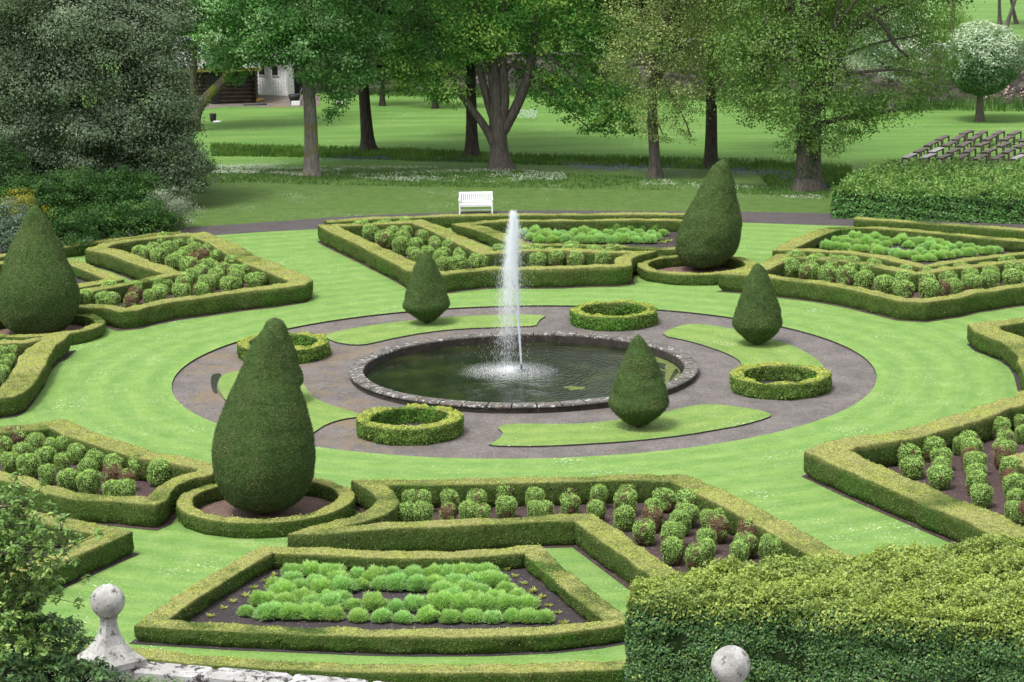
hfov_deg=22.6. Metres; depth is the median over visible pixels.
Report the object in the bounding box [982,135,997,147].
timber bench
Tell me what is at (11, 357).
shrub ball
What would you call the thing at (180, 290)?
shrub ball
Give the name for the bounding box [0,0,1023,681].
lawn
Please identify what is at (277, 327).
topiary yew
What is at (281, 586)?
feathery plant
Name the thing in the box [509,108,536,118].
border flowers
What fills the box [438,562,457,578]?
feathery plant
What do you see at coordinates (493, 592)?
feathery plant
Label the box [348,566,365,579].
feathery plant
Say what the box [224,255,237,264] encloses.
shrub ball
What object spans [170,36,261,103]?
log cabin
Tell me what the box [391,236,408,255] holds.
shrub ball
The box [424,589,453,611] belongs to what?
feathery plant
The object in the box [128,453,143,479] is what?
shrub ball
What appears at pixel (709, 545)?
shrub ball
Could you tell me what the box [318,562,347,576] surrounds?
feathery plant
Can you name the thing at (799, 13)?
woodland tree
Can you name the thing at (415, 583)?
feathery plant
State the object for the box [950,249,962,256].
feathery plant
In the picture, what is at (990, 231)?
clipped hedge
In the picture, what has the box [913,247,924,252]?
feathery plant
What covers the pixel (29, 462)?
shrub ball
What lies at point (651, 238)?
feathery plant
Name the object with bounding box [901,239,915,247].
feathery plant
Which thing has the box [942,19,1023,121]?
whitebeam
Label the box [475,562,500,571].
feathery plant
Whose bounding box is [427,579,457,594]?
feathery plant
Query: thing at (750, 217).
path
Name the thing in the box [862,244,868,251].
feathery plant
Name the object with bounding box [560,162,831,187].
bluebells
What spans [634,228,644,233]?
feathery plant
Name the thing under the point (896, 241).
feathery plant
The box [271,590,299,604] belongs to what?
feathery plant
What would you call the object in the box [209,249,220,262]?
shrub ball
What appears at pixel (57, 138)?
undergrowth bush
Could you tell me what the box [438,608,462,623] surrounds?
feathery plant
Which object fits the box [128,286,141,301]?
shrub ball
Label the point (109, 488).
shrub ball
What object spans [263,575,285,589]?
feathery plant
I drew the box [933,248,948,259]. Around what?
feathery plant
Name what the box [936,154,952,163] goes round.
timber bench
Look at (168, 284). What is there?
shrub ball
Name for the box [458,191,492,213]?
white bench
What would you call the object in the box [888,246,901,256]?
feathery plant
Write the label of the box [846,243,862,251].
feathery plant
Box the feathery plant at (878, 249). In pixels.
[870,245,885,254]
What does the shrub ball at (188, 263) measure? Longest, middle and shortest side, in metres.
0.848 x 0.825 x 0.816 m
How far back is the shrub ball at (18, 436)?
71.05 m
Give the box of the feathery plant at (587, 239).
[583,235,592,243]
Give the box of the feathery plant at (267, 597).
[255,589,276,605]
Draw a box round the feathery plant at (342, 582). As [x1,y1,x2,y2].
[330,574,359,592]
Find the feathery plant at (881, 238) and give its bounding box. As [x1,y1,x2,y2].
[878,236,890,241]
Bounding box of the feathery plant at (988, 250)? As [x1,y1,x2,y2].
[980,245,996,255]
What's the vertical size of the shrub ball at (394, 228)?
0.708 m
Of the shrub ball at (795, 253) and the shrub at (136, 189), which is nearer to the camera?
the shrub ball at (795, 253)
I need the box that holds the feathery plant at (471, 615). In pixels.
[460,607,483,623]
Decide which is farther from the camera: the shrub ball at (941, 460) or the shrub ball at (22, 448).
the shrub ball at (22, 448)
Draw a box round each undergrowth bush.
[0,132,44,213]
[0,140,66,192]
[1,95,77,157]
[33,135,82,199]
[52,93,150,162]
[79,137,181,202]
[103,116,194,164]
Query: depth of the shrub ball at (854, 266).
94.62 m
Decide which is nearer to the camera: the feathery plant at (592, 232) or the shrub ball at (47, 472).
the shrub ball at (47, 472)
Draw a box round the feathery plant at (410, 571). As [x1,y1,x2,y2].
[400,563,425,579]
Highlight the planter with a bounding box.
[288,88,302,105]
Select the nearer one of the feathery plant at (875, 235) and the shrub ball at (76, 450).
the shrub ball at (76, 450)
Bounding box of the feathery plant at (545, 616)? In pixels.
[535,609,555,623]
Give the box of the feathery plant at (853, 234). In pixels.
[847,229,861,238]
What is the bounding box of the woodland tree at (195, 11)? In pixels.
[151,0,250,49]
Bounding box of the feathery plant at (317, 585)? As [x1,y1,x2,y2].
[309,576,331,593]
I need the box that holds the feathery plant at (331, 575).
[325,568,351,581]
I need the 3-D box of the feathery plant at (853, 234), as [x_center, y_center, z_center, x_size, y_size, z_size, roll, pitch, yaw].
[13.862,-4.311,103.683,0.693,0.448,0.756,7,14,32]
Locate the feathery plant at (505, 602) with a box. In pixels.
[495,592,523,611]
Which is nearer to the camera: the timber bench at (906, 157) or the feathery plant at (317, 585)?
the feathery plant at (317, 585)
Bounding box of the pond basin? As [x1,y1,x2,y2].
[349,331,698,413]
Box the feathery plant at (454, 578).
[443,572,467,583]
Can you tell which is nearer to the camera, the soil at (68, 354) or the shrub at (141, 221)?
the soil at (68, 354)
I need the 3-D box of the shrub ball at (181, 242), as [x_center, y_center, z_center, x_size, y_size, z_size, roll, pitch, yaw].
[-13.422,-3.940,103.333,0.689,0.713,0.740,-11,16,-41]
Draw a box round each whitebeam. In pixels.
[844,2,947,111]
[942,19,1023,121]
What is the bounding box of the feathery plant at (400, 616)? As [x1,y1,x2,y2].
[391,609,415,623]
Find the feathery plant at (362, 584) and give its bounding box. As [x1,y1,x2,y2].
[354,577,369,590]
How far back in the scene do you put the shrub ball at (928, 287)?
90.52 m
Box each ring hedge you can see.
[0,313,105,344]
[175,477,356,538]
[236,331,331,363]
[356,403,464,445]
[569,299,658,330]
[636,255,755,285]
[729,360,832,399]
[1014,390,1023,397]
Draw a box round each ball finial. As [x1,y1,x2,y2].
[76,584,146,681]
[711,645,749,681]
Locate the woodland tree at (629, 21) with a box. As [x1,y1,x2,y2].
[587,0,724,51]
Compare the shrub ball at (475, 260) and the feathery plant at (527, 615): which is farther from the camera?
the shrub ball at (475, 260)
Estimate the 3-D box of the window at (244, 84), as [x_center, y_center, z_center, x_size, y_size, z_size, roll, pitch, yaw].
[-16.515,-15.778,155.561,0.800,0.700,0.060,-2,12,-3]
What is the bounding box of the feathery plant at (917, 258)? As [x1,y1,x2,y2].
[911,254,923,261]
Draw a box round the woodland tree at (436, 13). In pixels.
[393,0,495,50]
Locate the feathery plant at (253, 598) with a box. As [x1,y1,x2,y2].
[247,589,266,605]
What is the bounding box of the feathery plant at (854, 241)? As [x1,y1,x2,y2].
[850,238,862,245]
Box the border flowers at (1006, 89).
[986,85,1023,96]
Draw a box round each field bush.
[923,20,961,42]
[929,8,976,41]
[955,11,973,23]
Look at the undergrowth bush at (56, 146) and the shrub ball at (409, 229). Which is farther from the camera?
the undergrowth bush at (56, 146)
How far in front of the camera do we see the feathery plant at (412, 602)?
56.44 m
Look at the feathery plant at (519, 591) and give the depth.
57.10 m
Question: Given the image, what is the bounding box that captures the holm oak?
[0,0,223,208]
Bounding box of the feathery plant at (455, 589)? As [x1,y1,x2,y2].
[444,585,462,594]
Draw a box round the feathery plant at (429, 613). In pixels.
[414,604,440,622]
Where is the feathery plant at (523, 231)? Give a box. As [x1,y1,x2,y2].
[519,227,527,235]
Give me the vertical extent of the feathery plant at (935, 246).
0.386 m
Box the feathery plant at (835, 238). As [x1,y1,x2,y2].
[830,236,841,241]
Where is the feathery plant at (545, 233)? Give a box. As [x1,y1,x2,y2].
[533,229,550,237]
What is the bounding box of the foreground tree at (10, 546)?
[0,464,104,662]
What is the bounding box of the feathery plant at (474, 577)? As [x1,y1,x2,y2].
[466,572,486,583]
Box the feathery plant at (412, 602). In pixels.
[402,593,426,611]
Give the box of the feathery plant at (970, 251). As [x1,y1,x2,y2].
[962,246,977,256]
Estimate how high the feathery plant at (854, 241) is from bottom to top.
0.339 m
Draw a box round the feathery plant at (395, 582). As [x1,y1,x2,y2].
[384,570,406,591]
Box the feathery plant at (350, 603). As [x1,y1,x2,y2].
[343,597,361,610]
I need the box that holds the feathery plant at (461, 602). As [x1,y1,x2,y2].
[448,590,475,612]
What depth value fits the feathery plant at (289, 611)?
55.92 m
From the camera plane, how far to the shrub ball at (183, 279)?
93.69 m
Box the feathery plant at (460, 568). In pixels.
[450,562,470,575]
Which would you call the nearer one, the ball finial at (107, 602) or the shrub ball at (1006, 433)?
the ball finial at (107, 602)
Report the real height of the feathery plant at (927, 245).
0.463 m
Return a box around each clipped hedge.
[0,231,180,260]
[0,259,124,289]
[0,333,71,416]
[0,419,215,527]
[1,505,133,602]
[35,644,631,681]
[77,232,313,328]
[134,544,626,654]
[287,473,852,584]
[317,219,657,291]
[324,212,684,227]
[451,217,682,256]
[718,253,1023,320]
[771,226,1023,271]
[803,397,1023,546]
[853,216,1023,238]
[967,317,1023,390]
[1002,452,1023,476]
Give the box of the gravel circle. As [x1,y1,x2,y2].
[172,307,876,458]
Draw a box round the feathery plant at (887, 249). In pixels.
[882,246,890,254]
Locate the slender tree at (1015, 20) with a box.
[1010,0,1018,23]
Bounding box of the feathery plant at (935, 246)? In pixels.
[929,243,941,250]
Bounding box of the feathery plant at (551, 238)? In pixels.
[545,234,559,243]
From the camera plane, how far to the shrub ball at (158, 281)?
93.79 m
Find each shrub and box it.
[0,171,75,225]
[0,186,54,232]
[0,196,32,253]
[0,589,121,681]
[14,205,103,251]
[41,165,120,220]
[60,201,139,240]
[77,165,168,219]
[86,668,183,681]
[91,197,171,237]
[130,202,187,235]
[144,185,206,229]
[165,150,219,190]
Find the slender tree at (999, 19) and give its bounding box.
[997,0,1002,24]
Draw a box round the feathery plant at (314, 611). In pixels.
[300,601,326,620]
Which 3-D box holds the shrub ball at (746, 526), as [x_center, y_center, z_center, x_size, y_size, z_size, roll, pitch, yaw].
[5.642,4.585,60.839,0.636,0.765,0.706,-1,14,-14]
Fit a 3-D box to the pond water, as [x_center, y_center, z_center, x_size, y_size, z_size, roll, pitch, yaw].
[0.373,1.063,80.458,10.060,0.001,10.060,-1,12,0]
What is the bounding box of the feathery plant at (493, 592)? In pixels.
[486,587,505,597]
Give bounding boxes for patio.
[205,95,319,108]
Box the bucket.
[209,113,221,121]
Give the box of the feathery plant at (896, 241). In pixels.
[889,237,900,244]
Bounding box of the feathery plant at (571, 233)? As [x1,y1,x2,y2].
[561,230,574,236]
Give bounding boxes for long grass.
[204,165,829,198]
[210,142,511,162]
[511,152,852,187]
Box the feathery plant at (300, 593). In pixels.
[292,586,319,600]
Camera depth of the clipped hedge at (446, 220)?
108.13 m
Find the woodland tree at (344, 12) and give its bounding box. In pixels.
[277,0,393,51]
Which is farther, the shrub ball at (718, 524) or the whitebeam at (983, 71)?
the whitebeam at (983, 71)
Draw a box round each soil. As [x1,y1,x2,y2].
[0,325,84,334]
[0,350,74,418]
[0,460,176,529]
[10,542,137,595]
[75,277,86,282]
[94,266,312,330]
[129,568,631,655]
[197,496,332,518]
[317,241,637,292]
[355,502,761,589]
[396,423,424,425]
[468,232,677,247]
[656,266,732,272]
[718,276,1023,321]
[759,380,798,383]
[802,430,1023,543]
[816,244,1015,264]
[967,343,1021,390]
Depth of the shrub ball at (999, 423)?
70.73 m
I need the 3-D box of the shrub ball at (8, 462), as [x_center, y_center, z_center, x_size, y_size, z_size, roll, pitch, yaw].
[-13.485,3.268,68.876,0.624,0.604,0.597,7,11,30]
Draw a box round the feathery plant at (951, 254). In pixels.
[946,250,956,258]
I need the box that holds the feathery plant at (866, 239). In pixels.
[859,235,873,245]
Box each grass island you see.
[218,371,358,433]
[325,314,544,345]
[489,404,770,447]
[663,324,823,367]
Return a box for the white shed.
[257,46,299,95]
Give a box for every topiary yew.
[0,204,79,334]
[211,327,315,513]
[263,317,303,385]
[402,252,450,323]
[608,334,669,427]
[675,159,742,270]
[732,263,782,344]
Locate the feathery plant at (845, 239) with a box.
[839,237,851,243]
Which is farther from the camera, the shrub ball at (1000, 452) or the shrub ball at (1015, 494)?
the shrub ball at (1000, 452)
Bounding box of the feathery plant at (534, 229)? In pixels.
[527,224,540,233]
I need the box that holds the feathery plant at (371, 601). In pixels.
[360,590,390,611]
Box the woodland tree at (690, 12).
[640,0,792,47]
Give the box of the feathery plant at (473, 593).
[467,589,482,599]
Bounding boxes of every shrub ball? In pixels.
[0,346,9,359]
[0,358,11,370]
[0,364,10,384]
[0,435,12,456]
[0,450,19,472]
[1,353,16,370]
[5,425,26,445]
[6,345,20,359]
[11,441,32,454]
[16,452,39,476]
[24,432,44,453]
[34,446,56,467]
[37,463,55,484]
[42,437,58,455]
[53,451,71,471]
[55,436,68,454]
[56,467,79,490]
[66,442,85,464]
[76,469,101,493]
[77,457,96,473]
[80,288,94,304]
[84,448,104,470]
[95,290,110,304]
[101,279,116,285]
[101,479,119,495]
[102,453,124,470]
[102,461,121,482]
[104,291,120,305]
[115,479,135,495]
[118,468,135,484]
[123,292,138,307]
[127,280,143,298]
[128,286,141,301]
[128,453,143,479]
[131,244,143,255]
[139,245,153,261]
[142,289,156,302]
[146,457,170,486]
[147,241,160,248]
[149,277,162,286]
[150,247,168,264]
[152,283,167,294]
[152,286,167,300]
[156,236,165,244]
[157,231,169,234]
[160,240,178,255]
[162,279,174,293]
[164,253,182,270]
[171,283,190,297]
[173,237,186,249]
[174,249,187,257]
[175,275,190,286]
[178,246,192,253]
[178,256,197,271]
[179,272,192,290]
[185,267,199,285]
[186,252,200,262]
[187,236,197,245]
[188,241,201,252]
[192,282,210,295]
[193,264,209,276]
[195,246,210,258]
[196,275,215,292]
[198,258,211,269]
[203,242,211,250]
[206,258,217,267]
[206,272,219,289]
[208,267,224,285]
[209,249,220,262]
[213,261,228,276]
[219,276,241,291]
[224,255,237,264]
[226,264,246,276]
[228,268,244,287]
[240,263,249,273]
[244,272,266,287]
[362,224,377,242]
[374,229,393,248]
[386,225,398,238]
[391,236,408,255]
[394,230,410,246]
[398,501,414,521]
[399,225,412,238]
[401,489,417,503]
[406,246,419,259]
[408,237,423,249]
[411,249,422,261]
[413,501,433,521]
[414,229,428,245]
[415,489,432,503]
[421,245,434,256]
[428,235,439,245]
[429,238,440,250]
[432,249,447,264]
[436,246,450,257]
[436,256,448,270]
[439,502,456,519]
[440,488,459,512]
[441,238,452,256]
[446,254,467,270]
[452,249,466,259]
[458,499,478,518]
[466,488,487,504]
[468,253,488,268]
[474,502,490,517]
[491,243,505,250]
[495,480,515,499]
[495,495,517,518]
[525,486,544,506]
[527,500,542,516]
[529,243,542,248]
[529,251,546,265]
[540,499,554,515]
[548,249,564,265]
[559,492,580,513]
[561,243,581,248]
[562,241,579,245]
[565,488,578,495]
[566,250,584,265]
[586,499,606,519]
[589,484,608,504]
[590,245,604,249]
[594,250,611,264]
[605,243,622,250]
[613,487,637,513]
[613,504,635,531]
[617,483,635,489]
[632,518,655,545]
[642,504,664,531]
[644,497,663,510]
[652,487,675,512]
[660,520,685,544]
[660,536,685,565]
[668,509,691,534]
[674,503,699,527]
[675,488,697,504]
[685,542,706,569]
[696,527,717,545]
[699,509,715,529]
[699,538,716,566]
[706,513,729,543]
[713,507,725,518]
[729,540,748,563]
[733,531,757,558]
[736,519,756,542]
[757,533,774,561]
[770,536,782,559]
[781,257,800,277]
[785,250,805,256]
[798,260,818,279]
[805,254,817,262]
[809,253,825,256]
[818,265,836,282]
[824,259,840,270]
[828,254,838,258]
[835,265,856,285]
[837,255,847,258]
[843,262,858,271]
[846,255,861,261]
[853,269,874,289]
[860,262,873,271]
[867,257,882,264]
[874,274,896,293]
[892,280,914,297]
[895,269,911,281]
[896,443,921,462]
[898,455,924,479]
[899,264,913,270]
[918,272,935,280]
[918,277,941,297]
[919,266,932,271]
[922,436,946,460]
[926,464,953,489]
[930,447,952,465]
[932,456,951,468]
[938,270,957,283]
[939,279,950,295]
[948,277,962,294]
[952,435,965,454]
[959,429,979,437]
[960,273,981,291]
[960,437,983,454]
[961,267,979,282]
[961,446,978,468]
[962,451,987,473]
[965,470,988,494]
[966,462,987,477]
[970,482,993,507]
[981,269,999,288]
[982,265,999,274]
[991,416,1010,439]
[992,437,1016,454]
[993,444,1012,469]
[997,427,1014,441]
[998,254,1015,260]
[999,456,1022,479]
[1001,467,1019,486]
[1001,473,1023,497]
[1002,268,1022,284]
[1003,260,1019,272]
[1004,500,1019,523]
[1006,488,1023,502]
[1014,413,1023,428]
[1014,424,1023,443]
[1016,263,1023,270]
[1017,501,1023,524]
[1020,271,1023,282]
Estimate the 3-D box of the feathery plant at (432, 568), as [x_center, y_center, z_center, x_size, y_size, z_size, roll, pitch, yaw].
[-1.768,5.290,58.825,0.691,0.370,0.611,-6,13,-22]
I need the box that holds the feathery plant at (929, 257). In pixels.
[923,252,937,261]
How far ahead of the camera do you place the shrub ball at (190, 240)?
102.59 m
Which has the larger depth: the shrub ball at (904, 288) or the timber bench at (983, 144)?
the timber bench at (983, 144)
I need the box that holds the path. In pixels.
[0,210,1023,253]
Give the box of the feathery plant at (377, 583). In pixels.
[368,575,387,590]
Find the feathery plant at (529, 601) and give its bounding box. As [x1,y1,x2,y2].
[519,593,540,609]
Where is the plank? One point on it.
(255, 104)
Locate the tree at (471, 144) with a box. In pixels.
[381,0,528,157]
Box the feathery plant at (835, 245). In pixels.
[829,241,841,250]
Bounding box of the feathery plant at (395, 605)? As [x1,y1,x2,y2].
[386,597,405,612]
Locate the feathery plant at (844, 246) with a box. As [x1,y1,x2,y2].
[840,242,850,250]
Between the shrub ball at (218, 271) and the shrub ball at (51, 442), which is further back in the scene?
the shrub ball at (218, 271)
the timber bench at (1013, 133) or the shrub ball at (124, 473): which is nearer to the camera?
the shrub ball at (124, 473)
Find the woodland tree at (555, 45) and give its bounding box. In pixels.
[499,0,626,52]
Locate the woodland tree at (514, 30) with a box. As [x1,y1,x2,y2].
[488,1,544,51]
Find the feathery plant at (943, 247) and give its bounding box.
[940,245,949,250]
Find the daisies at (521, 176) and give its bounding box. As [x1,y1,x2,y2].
[320,165,565,181]
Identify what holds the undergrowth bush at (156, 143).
on the lawn at (114, 384)
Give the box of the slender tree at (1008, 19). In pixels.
[1004,0,1016,27]
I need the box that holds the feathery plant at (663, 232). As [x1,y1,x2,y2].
[657,229,668,235]
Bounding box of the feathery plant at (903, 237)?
[894,232,907,243]
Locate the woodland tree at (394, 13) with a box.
[353,0,463,45]
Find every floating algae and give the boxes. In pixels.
[564,386,583,389]
[655,356,672,365]
[665,362,675,381]
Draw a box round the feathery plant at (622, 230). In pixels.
[613,228,630,233]
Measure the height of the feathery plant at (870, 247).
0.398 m
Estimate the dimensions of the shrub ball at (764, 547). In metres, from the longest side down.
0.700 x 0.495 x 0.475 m
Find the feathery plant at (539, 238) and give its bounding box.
[532,234,545,243]
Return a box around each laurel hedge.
[619,532,1023,681]
[829,154,1023,223]
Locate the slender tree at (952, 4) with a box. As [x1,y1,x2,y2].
[949,1,954,32]
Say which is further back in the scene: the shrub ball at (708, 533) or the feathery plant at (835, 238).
the feathery plant at (835, 238)
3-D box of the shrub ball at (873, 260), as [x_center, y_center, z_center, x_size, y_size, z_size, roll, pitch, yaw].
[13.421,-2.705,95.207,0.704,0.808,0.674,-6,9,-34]
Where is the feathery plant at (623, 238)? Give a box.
[616,232,630,243]
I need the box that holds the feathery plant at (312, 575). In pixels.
[305,573,323,582]
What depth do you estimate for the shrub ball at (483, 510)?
62.99 m
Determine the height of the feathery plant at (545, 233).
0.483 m
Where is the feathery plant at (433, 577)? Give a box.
[425,573,445,590]
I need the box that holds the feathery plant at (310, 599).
[298,594,319,604]
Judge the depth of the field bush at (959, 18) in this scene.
188.76 m
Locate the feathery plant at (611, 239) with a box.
[605,235,616,243]
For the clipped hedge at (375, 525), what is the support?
on the soil at (723, 549)
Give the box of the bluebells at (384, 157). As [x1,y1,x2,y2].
[319,155,526,165]
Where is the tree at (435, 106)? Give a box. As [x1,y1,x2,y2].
[391,22,466,108]
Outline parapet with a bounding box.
[134,661,385,681]
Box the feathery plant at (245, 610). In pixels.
[236,604,255,616]
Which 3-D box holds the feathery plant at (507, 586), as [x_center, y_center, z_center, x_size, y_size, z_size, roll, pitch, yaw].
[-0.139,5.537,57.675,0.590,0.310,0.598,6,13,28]
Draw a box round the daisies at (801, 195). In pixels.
[641,179,822,198]
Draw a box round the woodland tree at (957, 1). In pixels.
[856,0,984,16]
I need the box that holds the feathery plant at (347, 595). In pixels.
[334,589,353,599]
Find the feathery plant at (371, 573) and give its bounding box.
[359,564,388,581]
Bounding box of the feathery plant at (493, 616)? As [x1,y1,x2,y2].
[481,609,504,623]
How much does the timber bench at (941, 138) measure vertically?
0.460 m
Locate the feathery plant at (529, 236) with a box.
[524,231,535,240]
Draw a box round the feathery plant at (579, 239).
[573,234,584,243]
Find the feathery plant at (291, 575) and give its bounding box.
[280,570,303,582]
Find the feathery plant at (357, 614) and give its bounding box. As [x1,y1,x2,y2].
[346,606,369,622]
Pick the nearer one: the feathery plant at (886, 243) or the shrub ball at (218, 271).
the shrub ball at (218, 271)
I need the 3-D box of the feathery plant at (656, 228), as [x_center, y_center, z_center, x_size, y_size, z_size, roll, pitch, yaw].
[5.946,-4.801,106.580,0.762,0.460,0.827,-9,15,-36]
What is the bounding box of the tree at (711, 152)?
[648,0,799,167]
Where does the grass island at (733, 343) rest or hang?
on the gravel circle
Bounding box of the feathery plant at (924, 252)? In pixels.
[920,250,930,254]
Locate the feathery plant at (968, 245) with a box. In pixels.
[962,243,974,247]
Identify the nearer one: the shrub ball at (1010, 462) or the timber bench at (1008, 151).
the shrub ball at (1010, 462)
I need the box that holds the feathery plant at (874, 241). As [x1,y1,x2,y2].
[872,239,880,243]
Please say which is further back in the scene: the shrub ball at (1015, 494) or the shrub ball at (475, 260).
the shrub ball at (475, 260)
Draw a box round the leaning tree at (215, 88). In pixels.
[151,0,295,130]
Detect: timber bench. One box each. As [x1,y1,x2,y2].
[901,153,916,165]
[913,147,928,158]
[919,153,935,164]
[923,140,938,153]
[928,147,943,156]
[934,135,949,147]
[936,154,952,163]
[942,141,956,149]
[946,148,960,159]
[951,134,965,147]
[954,153,969,162]
[957,141,971,153]
[958,130,973,141]
[962,147,976,160]
[967,135,981,147]
[972,154,987,165]
[974,141,990,153]
[975,130,987,142]
[981,148,997,160]
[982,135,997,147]
[991,130,1004,142]
[991,154,1004,165]
[996,142,1010,150]
[1000,135,1014,147]
[1001,148,1015,160]
[1007,130,1021,138]
[1010,154,1023,164]
[1013,143,1023,154]
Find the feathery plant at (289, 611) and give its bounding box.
[276,601,303,620]
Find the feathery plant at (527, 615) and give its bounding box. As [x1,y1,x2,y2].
[518,607,537,623]
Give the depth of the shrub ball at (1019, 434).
70.30 m
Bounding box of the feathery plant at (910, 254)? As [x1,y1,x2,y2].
[906,250,920,258]
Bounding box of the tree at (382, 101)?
[338,20,430,105]
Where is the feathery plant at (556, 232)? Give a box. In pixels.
[548,229,562,236]
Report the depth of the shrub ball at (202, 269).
96.31 m
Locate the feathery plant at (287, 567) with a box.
[280,562,302,574]
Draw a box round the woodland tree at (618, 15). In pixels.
[544,0,654,51]
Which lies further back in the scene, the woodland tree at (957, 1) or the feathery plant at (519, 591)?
the woodland tree at (957, 1)
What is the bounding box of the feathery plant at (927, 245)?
[922,239,935,250]
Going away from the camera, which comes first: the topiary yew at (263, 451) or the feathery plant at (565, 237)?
the topiary yew at (263, 451)
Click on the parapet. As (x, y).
(184, 672)
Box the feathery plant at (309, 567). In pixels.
[299,559,321,576]
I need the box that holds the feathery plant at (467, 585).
[456,579,476,593]
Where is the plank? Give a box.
[243,103,266,105]
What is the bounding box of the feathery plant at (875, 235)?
[868,231,880,238]
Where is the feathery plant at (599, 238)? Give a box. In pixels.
[591,232,606,243]
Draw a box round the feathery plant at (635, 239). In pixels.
[630,235,642,243]
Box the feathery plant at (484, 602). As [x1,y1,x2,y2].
[472,592,497,611]
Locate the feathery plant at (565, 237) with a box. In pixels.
[559,232,573,242]
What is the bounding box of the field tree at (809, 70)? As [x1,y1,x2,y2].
[684,0,977,191]
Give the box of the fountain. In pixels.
[466,210,561,381]
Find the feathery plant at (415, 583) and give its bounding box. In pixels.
[405,573,428,592]
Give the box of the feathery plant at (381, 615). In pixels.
[370,607,392,622]
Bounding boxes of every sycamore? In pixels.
[179,0,422,176]
[311,0,459,150]
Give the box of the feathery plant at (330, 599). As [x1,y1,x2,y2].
[319,592,345,608]
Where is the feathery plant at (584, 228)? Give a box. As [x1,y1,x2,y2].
[576,225,592,233]
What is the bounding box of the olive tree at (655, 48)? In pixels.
[582,0,794,178]
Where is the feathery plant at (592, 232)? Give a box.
[586,229,597,235]
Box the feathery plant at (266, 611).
[251,600,281,620]
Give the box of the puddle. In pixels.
[211,373,220,392]
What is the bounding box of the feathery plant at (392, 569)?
[385,566,401,574]
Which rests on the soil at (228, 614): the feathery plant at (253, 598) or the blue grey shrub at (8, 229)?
the feathery plant at (253, 598)
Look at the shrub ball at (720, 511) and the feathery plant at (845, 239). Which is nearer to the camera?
the shrub ball at (720, 511)
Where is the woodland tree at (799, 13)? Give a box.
[742,0,874,39]
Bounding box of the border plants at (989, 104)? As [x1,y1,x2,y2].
[357,81,1023,111]
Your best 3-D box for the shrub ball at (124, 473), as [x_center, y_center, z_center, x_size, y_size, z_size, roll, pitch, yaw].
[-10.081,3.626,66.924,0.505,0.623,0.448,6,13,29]
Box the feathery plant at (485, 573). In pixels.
[475,569,493,582]
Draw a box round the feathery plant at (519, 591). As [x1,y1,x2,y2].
[506,587,527,597]
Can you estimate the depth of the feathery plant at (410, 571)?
58.64 m
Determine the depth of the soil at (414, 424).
73.96 m
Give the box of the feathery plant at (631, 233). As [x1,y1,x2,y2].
[626,231,637,237]
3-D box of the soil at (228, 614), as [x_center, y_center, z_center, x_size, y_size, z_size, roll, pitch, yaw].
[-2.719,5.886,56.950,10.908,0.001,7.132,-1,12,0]
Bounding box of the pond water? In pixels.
[365,342,682,403]
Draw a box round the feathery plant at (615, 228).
[609,223,620,230]
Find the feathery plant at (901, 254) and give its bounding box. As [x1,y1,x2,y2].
[893,249,907,258]
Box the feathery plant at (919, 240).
[913,236,927,245]
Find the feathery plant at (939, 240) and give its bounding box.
[935,238,944,243]
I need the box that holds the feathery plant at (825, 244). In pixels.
[819,238,831,249]
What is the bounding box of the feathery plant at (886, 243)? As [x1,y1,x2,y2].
[880,240,892,246]
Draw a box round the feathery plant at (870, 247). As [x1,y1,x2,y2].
[867,243,879,251]
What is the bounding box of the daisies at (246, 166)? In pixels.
[212,162,302,175]
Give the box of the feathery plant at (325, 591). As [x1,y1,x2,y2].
[317,589,333,598]
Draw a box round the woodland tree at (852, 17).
[793,0,931,41]
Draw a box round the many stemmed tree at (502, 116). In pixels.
[371,0,644,170]
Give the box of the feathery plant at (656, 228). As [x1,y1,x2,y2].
[650,224,659,231]
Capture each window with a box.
[234,75,246,86]
[258,64,265,75]
[271,65,278,75]
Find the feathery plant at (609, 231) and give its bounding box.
[602,229,614,234]
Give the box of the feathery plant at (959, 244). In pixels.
[955,241,964,248]
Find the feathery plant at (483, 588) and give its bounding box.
[474,582,491,593]
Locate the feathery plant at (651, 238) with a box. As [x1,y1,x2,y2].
[641,233,657,243]
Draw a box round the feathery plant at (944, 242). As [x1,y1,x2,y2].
[941,240,949,245]
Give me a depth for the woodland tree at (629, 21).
165.85 m
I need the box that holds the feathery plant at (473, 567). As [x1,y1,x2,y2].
[460,562,479,572]
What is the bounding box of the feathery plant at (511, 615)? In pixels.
[502,606,519,622]
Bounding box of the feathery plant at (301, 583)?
[292,578,310,588]
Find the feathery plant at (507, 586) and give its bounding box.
[495,580,517,592]
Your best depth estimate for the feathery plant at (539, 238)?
103.89 m
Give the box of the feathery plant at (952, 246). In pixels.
[946,243,957,249]
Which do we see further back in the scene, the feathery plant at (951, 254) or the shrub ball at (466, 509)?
the feathery plant at (951, 254)
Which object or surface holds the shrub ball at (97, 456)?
on the soil at (144, 488)
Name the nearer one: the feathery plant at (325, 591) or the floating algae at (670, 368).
the feathery plant at (325, 591)
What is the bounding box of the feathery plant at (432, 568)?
[423,562,443,577]
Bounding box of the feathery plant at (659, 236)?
[652,233,662,240]
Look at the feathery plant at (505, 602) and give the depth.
56.29 m
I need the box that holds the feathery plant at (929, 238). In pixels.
[925,236,937,241]
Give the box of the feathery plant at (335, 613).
[323,604,345,620]
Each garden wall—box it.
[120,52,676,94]
[677,39,1023,104]
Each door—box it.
[204,74,219,102]
[294,66,299,93]
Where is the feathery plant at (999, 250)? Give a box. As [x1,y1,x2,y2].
[992,246,1003,253]
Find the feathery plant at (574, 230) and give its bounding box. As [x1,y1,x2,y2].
[570,227,577,234]
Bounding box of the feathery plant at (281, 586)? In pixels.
[269,578,296,594]
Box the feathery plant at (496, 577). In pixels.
[484,570,511,588]

